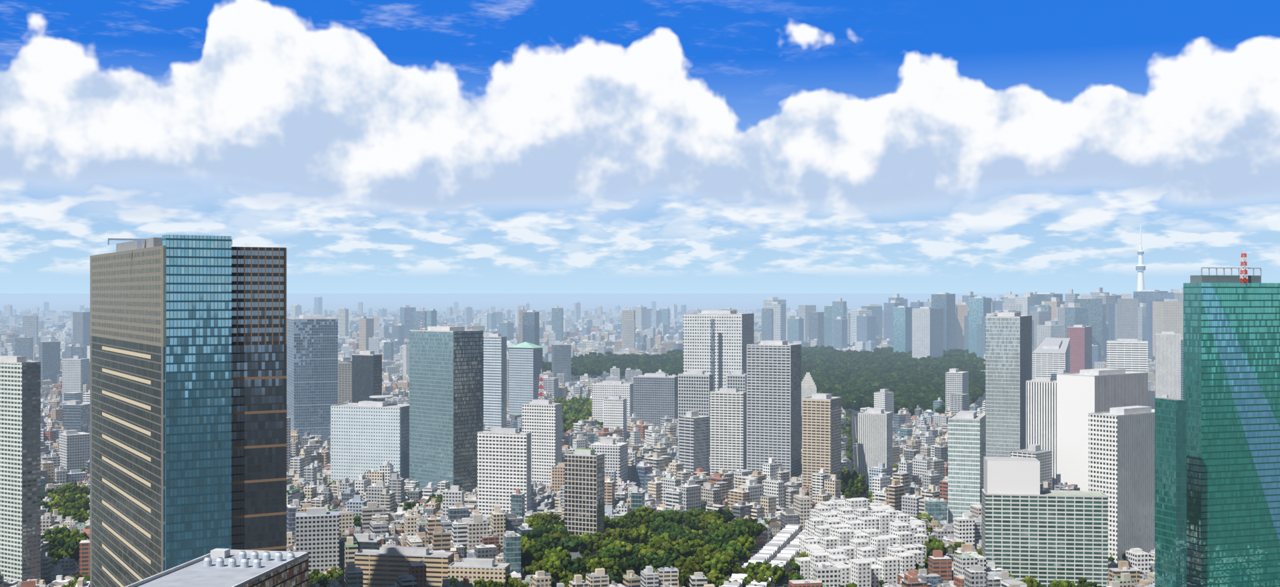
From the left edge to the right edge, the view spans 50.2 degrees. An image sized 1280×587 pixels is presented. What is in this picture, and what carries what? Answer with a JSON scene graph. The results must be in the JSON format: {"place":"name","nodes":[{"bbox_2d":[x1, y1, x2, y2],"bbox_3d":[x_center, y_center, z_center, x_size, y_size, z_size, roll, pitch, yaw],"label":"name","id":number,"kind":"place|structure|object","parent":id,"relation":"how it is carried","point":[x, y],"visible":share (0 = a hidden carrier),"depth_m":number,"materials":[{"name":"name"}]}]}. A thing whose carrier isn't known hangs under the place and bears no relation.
{"place":"outdoors","nodes":[
{"label":"outdoors","id":0,"kind":"place"},
{"bbox_2d":[124,548,308,586],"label":"building rooftop","id":1,"kind":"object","parent":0,"point":[293,572],"depth_m":522.94,"materials":[{"name":"grey concrete"}]},
{"bbox_2d":[204,550,294,567],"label":"rooftop cooling units","id":2,"kind":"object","parent":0,"point":[243,559],"depth_m":530.99,"materials":[{"name":"paint"}]},
{"bbox_2d":[409,326,483,491],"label":"skyscraper","id":3,"kind":"structure","parent":0,"point":[446,394],"depth_m":1469.50,"materials":[{"name":"blue glass"}]},
{"bbox_2d":[63,361,985,586],"bbox_3d":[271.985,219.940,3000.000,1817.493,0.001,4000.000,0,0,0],"label":"park ground","id":4,"kind":"structure","parent":0,"point":[753,551],"depth_m":1142.91,"materials":[{"name":"green plant"}]},
{"bbox_2d":[507,341,543,419],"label":"high-rise building","id":5,"kind":"structure","parent":0,"point":[525,365],"depth_m":2111.71,"materials":[{"name":"grey glass"}]},
{"bbox_2d":[0,295,1155,586],"bbox_3d":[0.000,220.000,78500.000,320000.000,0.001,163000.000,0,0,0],"label":"ground","id":6,"kind":"structure","parent":0,"point":[444,302],"depth_m":36081.79,"materials":[{"name":"grey"}]},
{"bbox_2d":[0,355,40,582],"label":"residential tower","id":7,"kind":"structure","parent":6,"relation":"on","point":[20,469],"depth_m":1006.63,"materials":[{"name":"white concrete"}]},
{"bbox_2d":[90,234,286,586],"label":"skyscraper","id":8,"kind":"structure","parent":6,"relation":"on","point":[188,398],"depth_m":699.33,"materials":[{"name":"blue glass"}]},
{"bbox_2d":[108,238,232,248],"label":"roof cranes","id":9,"kind":"object","parent":8,"relation":"on","point":[139,243],"visible":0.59,"depth_m":741.34,"materials":[{"name":"silver metal"}]},
{"bbox_2d":[40,481,442,564],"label":"slope trees","id":10,"kind":"object","parent":6,"relation":"on","point":[73,498],"visible":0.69,"depth_m":1273.33,"materials":[{"name":"green plant"}]},
{"bbox_2d":[286,314,337,443],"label":"tower","id":11,"kind":"structure","parent":6,"relation":"on","point":[312,369],"depth_m":1911.34,"materials":[{"name":"glass"}]},
{"bbox_2d":[339,533,381,579],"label":"building","id":12,"kind":"structure","parent":6,"relation":"on","point":[365,541],"depth_m":1049.63,"materials":[{"name":"grey concrete"}]},
{"bbox_2d":[352,350,381,402],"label":"dark glass tower","id":13,"kind":"structure","parent":6,"relation":"on","point":[367,374],"depth_m":1708.40,"materials":[{"name":"grey glass"}]},
{"bbox_2d":[330,395,409,483],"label":"office building","id":14,"kind":"structure","parent":6,"relation":"on","point":[366,435],"depth_m":1512.48,"materials":[{"name":"white concrete"}]},
{"bbox_2d":[354,545,453,586],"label":"beige building","id":15,"kind":"structure","parent":6,"relation":"on","point":[384,565],"depth_m":1008.14,"materials":[{"name":"beige concrete"}]},
{"bbox_2d":[448,558,509,586],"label":"beige building","id":16,"kind":"structure","parent":6,"relation":"on","point":[473,569],"depth_m":989.30,"materials":[{"name":"beige concrete"}]},
{"bbox_2d":[483,333,506,428],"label":"slim tower","id":17,"kind":"structure","parent":6,"relation":"on","point":[495,380],"depth_m":1906.14,"materials":[{"name":"white concrete"}]},
{"bbox_2d":[477,427,531,516],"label":"white building","id":18,"kind":"structure","parent":6,"relation":"on","point":[504,464],"depth_m":1308.42,"materials":[{"name":"white concrete"}]},
{"bbox_2d":[66,375,981,586],"bbox_3d":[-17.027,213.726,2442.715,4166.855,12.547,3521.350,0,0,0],"label":"avenue trees","id":19,"kind":"object","parent":6,"relation":"on","point":[848,451],"visible":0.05,"depth_m":1781.94,"materials":[{"name":"green plant"}]},
{"bbox_2d":[522,310,539,345],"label":"building","id":20,"kind":"structure","parent":6,"relation":"on","point":[531,326],"depth_m":3609.42,"materials":[{"name":"blue glass"}]},
{"bbox_2d":[522,399,561,488],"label":"white building","id":21,"kind":"structure","parent":6,"relation":"on","point":[542,421],"depth_m":1506.85,"materials":[{"name":"white concrete"}]},
{"bbox_2d":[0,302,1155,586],"bbox_3d":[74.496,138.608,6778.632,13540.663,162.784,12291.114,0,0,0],"label":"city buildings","id":22,"kind":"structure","parent":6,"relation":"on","point":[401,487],"depth_m":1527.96,"materials":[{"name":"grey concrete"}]},
{"bbox_2d":[569,552,587,559],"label":"building roof","id":23,"kind":"structure","parent":6,"relation":"on","point":[574,555],"depth_m":1104.46,"materials":[{"name":"grey concrete"}]},
{"bbox_2d":[4,315,1155,586],"bbox_3d":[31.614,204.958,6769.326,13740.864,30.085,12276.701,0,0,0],"label":"city buildings","id":24,"kind":"structure","parent":6,"relation":"on","point":[775,525],"depth_m":1236.25,"materials":[{"name":"beige concrete"}]},
{"bbox_2d":[40,463,1125,586],"bbox_3d":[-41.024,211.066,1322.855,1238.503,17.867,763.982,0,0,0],"label":"trees","id":25,"kind":"object","parent":6,"relation":"on","point":[765,570],"visible":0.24,"depth_m":1002.05,"materials":[{"name":"green plant"}]},
{"bbox_2d":[564,448,604,554],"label":"grid building","id":26,"kind":"structure","parent":6,"relation":"on","point":[584,490],"depth_m":1156.51,"materials":[{"name":"beige concrete"}]},
{"bbox_2d":[0,292,1183,586],"bbox_3d":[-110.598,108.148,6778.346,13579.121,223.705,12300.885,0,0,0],"label":"city buildings","id":27,"kind":"structure","parent":6,"relation":"on","point":[317,537],"depth_m":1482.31,"materials":[{"name":"grey concrete"}]},
{"bbox_2d":[0,292,1183,586],"bbox_3d":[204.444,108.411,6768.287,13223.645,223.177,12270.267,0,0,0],"label":"glass building","id":28,"kind":"structure","parent":6,"relation":"on","point":[827,327],"depth_m":4071.04,"materials":[{"name":"blue glass"}]},
{"bbox_2d":[592,380,633,426],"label":"apartment building","id":29,"kind":"structure","parent":6,"relation":"on","point":[601,391],"depth_m":2161.46,"materials":[{"name":"white concrete"}]},
{"bbox_2d":[603,395,626,440],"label":"apartment building","id":30,"kind":"structure","parent":6,"relation":"on","point":[615,411],"depth_m":1954.74,"materials":[{"name":"white concrete"}]},
{"bbox_2d":[519,505,771,586],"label":"trees","id":31,"kind":"object","parent":6,"relation":"on","point":[663,539],"visible":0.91,"depth_m":1111.42,"materials":[{"name":"green plant"}]},
{"bbox_2d":[633,372,677,425],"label":"office building","id":32,"kind":"structure","parent":6,"relation":"on","point":[655,398],"depth_m":2109.17,"materials":[{"name":"grey concrete"}]},
{"bbox_2d":[678,370,713,456],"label":"high-rise building","id":33,"kind":"structure","parent":6,"relation":"on","point":[695,387],"depth_m":1657.08,"materials":[{"name":"white concrete"}]},
{"bbox_2d":[710,318,714,390],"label":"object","id":34,"kind":"object","parent":6,"relation":"on","point":[712,345],"visible":0.39,"depth_m":1696.89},
{"bbox_2d":[683,310,753,390],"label":"skyscraper","id":35,"kind":"structure","parent":6,"relation":"on","point":[734,333],"depth_m":1714.07,"materials":[{"name":"white concrete"}]},
{"bbox_2d":[710,387,746,475],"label":"high-rise building","id":36,"kind":"structure","parent":6,"relation":"on","point":[728,429],"depth_m":1566.90,"materials":[{"name":"white concrete"}]},
{"bbox_2d":[726,370,746,391],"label":"apartment building","id":37,"kind":"structure","parent":6,"relation":"on","point":[737,379],"depth_m":1659.15,"materials":[{"name":"white concrete"}]},
{"bbox_2d":[718,522,804,586],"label":"compound townhouses","id":38,"kind":"structure","parent":6,"relation":"on","point":[783,545],"depth_m":1108.31,"materials":[{"name":"white concrete"}]},
{"bbox_2d":[542,344,985,416],"bbox_3d":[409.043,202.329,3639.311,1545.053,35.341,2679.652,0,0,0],"label":"palace trees","id":39,"kind":"object","parent":6,"relation":"on","point":[849,377],"visible":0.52,"depth_m":3481.46,"materials":[{"name":"green plant"}]},
{"bbox_2d":[746,340,801,479],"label":"high-rise building","id":40,"kind":"structure","parent":6,"relation":"on","point":[774,399],"depth_m":1511.74,"materials":[{"name":"white concrete"}]},
{"bbox_2d":[802,392,841,488],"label":"high-rise building","id":41,"kind":"structure","parent":6,"relation":"on","point":[821,430],"depth_m":1459.69,"materials":[{"name":"beige concrete"}]},
{"bbox_2d":[801,372,858,414],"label":"national diet building","id":42,"kind":"structure","parent":6,"relation":"on","point":[809,388],"depth_m":2485.98,"materials":[{"name":"beige stone"}]},
{"bbox_2d":[837,466,868,497],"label":"conifer trees","id":43,"kind":"object","parent":6,"relation":"on","point":[854,483],"visible":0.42,"depth_m":1472.22,"materials":[{"name":"green plant"}]},
{"bbox_2d":[794,497,928,586],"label":"compound flats","id":44,"kind":"structure","parent":6,"relation":"on","point":[861,541],"depth_m":1072.89,"materials":[{"name":"white concrete"}]},
{"bbox_2d":[858,408,892,492],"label":"white office","id":45,"kind":"structure","parent":6,"relation":"on","point":[875,437],"depth_m":1508.34,"materials":[{"name":"white concrete"}]},
{"bbox_2d":[893,306,912,352],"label":"skyscraper","id":46,"kind":"structure","parent":6,"relation":"on","point":[902,328],"depth_m":4515.23,"materials":[{"name":"blue glass"}]},
{"bbox_2d":[912,306,943,358],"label":"skyscraper","id":47,"kind":"structure","parent":6,"relation":"on","point":[927,331],"depth_m":4122.67,"materials":[{"name":"white concrete"}]},
{"bbox_2d":[914,512,947,573],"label":"trees","id":48,"kind":"object","parent":6,"relation":"on","point":[933,543],"visible":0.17,"depth_m":1104.13,"materials":[{"name":"green plant"}]},
{"bbox_2d":[931,292,955,351],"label":"skyscraper","id":49,"kind":"structure","parent":6,"relation":"on","point":[946,301],"depth_m":4618.40,"materials":[{"name":"blue glass"}]},
{"bbox_2d":[948,410,985,523],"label":"glass building","id":50,"kind":"structure","parent":6,"relation":"on","point":[967,441],"depth_m":1256.03,"materials":[{"name":"glass"}]},
{"bbox_2d":[968,296,991,353],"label":"skyscraper","id":51,"kind":"structure","parent":6,"relation":"on","point":[979,307],"depth_m":4418.61,"materials":[{"name":"blue glass"}]},
{"bbox_2d":[985,312,1031,456],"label":"skyscraper","id":52,"kind":"structure","parent":6,"relation":"on","point":[1008,355],"depth_m":1509.19,"materials":[{"name":"grey glass"}]},
{"bbox_2d":[1026,376,1056,489],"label":"high-rise building","id":53,"kind":"structure","parent":6,"relation":"on","point":[1041,411],"depth_m":1448.34,"materials":[{"name":"white concrete"}]},
{"bbox_2d":[1033,292,1062,304],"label":"building","id":54,"kind":"structure","parent":6,"relation":"on","point":[1039,297],"depth_m":4726.08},
{"bbox_2d":[1032,337,1069,379],"bbox_3d":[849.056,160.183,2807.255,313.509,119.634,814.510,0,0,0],"label":"office building","id":55,"kind":"structure","parent":6,"relation":"on","point":[1050,356],"depth_m":2415.82,"materials":[{"name":"white concrete"}]},
{"bbox_2d":[1067,324,1091,372],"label":"red tower","id":56,"kind":"structure","parent":6,"relation":"on","point":[1080,336],"depth_m":3311.75,"materials":[{"name":"concrete"}]},
{"bbox_2d":[1056,368,1147,490],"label":"high-rise building","id":57,"kind":"structure","parent":6,"relation":"on","point":[1082,394],"depth_m":1422.11,"materials":[{"name":"white concrete"}]},
{"bbox_2d":[1109,294,1121,299],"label":"building","id":58,"kind":"structure","parent":6,"relation":"on","point":[1118,296],"depth_m":4930.67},
{"bbox_2d":[1088,405,1154,563],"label":"building","id":59,"kind":"structure","parent":6,"relation":"on","point":[1121,457],"depth_m":1112.87,"materials":[{"name":"white concrete"}]},
{"bbox_2d":[1106,338,1147,371],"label":"white building","id":60,"kind":"structure","parent":6,"relation":"on","point":[1129,355],"depth_m":2311.39,"materials":[{"name":"white concrete"}]},
{"bbox_2d":[1136,224,1145,290],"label":"broadcast tower","id":61,"kind":"structure","parent":6,"relation":"on","point":[1140,267],"depth_m":9185.17,"materials":[{"name":"white metal"}]},
{"bbox_2d":[1133,290,1167,306],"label":"building","id":62,"kind":"structure","parent":6,"relation":"on","point":[1141,295],"depth_m":4332.15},
{"bbox_2d":[1155,331,1180,399],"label":"white building","id":63,"kind":"structure","parent":6,"relation":"on","point":[1168,363],"depth_m":2206.68,"materials":[{"name":"white concrete"}]},
{"bbox_2d":[1154,275,1279,586],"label":"glass skyscraper","id":64,"kind":"structure","parent":6,"relation":"on","point":[1217,475],"depth_m":895.29,"materials":[{"name":"teal glass"}]},
{"bbox_2d":[1200,267,1261,275],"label":"rooftop railing","id":65,"kind":"object","parent":64,"relation":"on","point":[1239,268],"visible":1,"depth_m":899.12,"materials":[{"name":"metal"}]},
{"bbox_2d":[1240,248,1247,282],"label":"roof antenna","id":66,"kind":"object","parent":64,"relation":"on","point":[1243,261],"visible":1,"depth_m":898.75,"materials":[{"name":"paint"}]},
{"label":"mast base building","id":67,"kind":"object","parent":6,"relation":"on","visible":0},
{"bbox_2d":[538,374,543,399],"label":"antenna mast","id":68,"kind":"object","parent":67,"relation":"on","point":[543,387],"visible":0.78,"depth_m":1747.66,"materials":[{"name":"metal"}]},
{"bbox_2d":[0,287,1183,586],"bbox_3d":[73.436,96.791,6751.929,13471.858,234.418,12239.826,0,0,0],"label":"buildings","id":69,"kind":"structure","parent":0,"point":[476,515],"depth_m":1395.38,"materials":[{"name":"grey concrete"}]},
{"bbox_2d":[0,0,1279,295],"label":"sky","id":70,"kind":"structure","parent":0,"point":[391,147],"materials":[{"name":"blue"}]},
{"bbox_2d":[554,395,847,433],"bbox_3d":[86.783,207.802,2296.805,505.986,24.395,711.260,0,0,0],"label":"hill trees","id":71,"kind":"object","parent":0,"point":[575,409],"visible":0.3,"depth_m":2347.98,"materials":[{"name":"green plant"}]},
{"bbox_2d":[620,378,868,498],"bbox_3d":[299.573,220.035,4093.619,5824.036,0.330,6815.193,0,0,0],"label":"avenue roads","id":72,"kind":"structure","parent":0,"point":[854,431],"depth_m":1991.14,"materials":[{"name":"grey asphalt"}]},
{"bbox_2d":[982,488,1107,586],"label":"office building","id":73,"kind":"structure","parent":0,"point":[1045,538],"depth_m":1006.09,"materials":[{"name":"grey concrete"}]},
{"bbox_2d":[983,456,1039,493],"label":"rooftop penthouse","id":74,"kind":"object","parent":73,"relation":"on","point":[1011,475],"visible":0.61,"depth_m":1013.10,"materials":[{"name":"white concrete"}]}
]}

